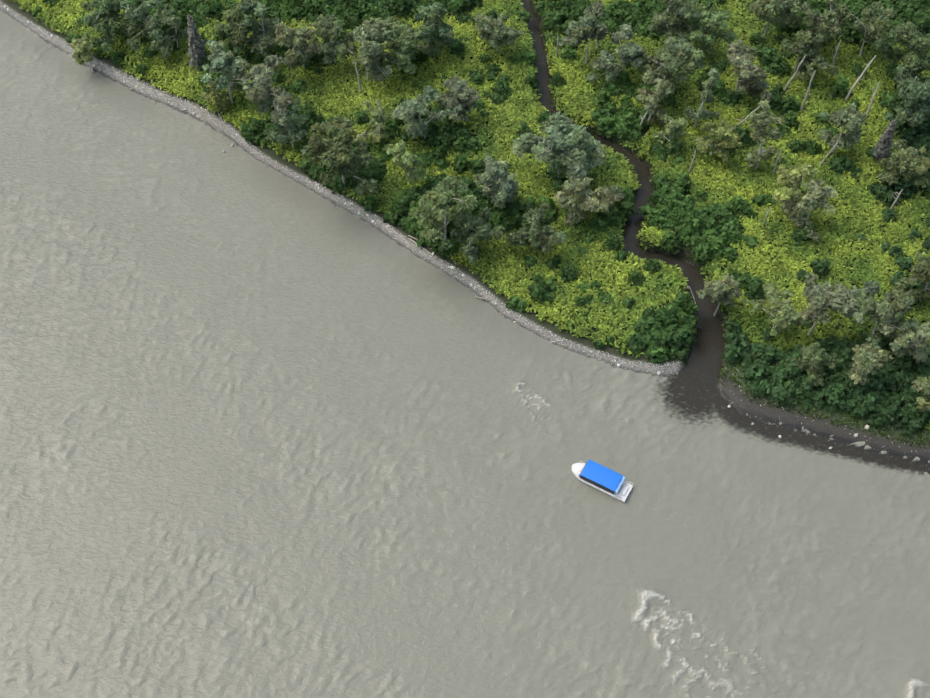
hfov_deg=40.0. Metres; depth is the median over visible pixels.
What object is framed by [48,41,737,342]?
drift logs
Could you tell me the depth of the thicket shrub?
266.78 m
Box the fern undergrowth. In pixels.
[10,0,929,428]
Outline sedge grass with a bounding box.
[517,0,929,447]
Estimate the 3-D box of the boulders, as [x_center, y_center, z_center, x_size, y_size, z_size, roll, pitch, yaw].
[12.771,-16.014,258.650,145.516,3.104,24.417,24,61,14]
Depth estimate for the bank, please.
260.54 m
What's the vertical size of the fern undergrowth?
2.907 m
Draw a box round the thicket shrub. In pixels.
[32,0,929,435]
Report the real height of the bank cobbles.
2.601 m
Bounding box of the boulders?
[222,144,869,448]
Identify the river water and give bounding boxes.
[0,0,929,697]
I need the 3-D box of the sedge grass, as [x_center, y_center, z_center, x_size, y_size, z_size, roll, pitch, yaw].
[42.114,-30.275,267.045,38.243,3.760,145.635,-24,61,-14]
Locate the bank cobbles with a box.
[0,4,928,465]
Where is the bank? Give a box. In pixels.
[0,0,929,463]
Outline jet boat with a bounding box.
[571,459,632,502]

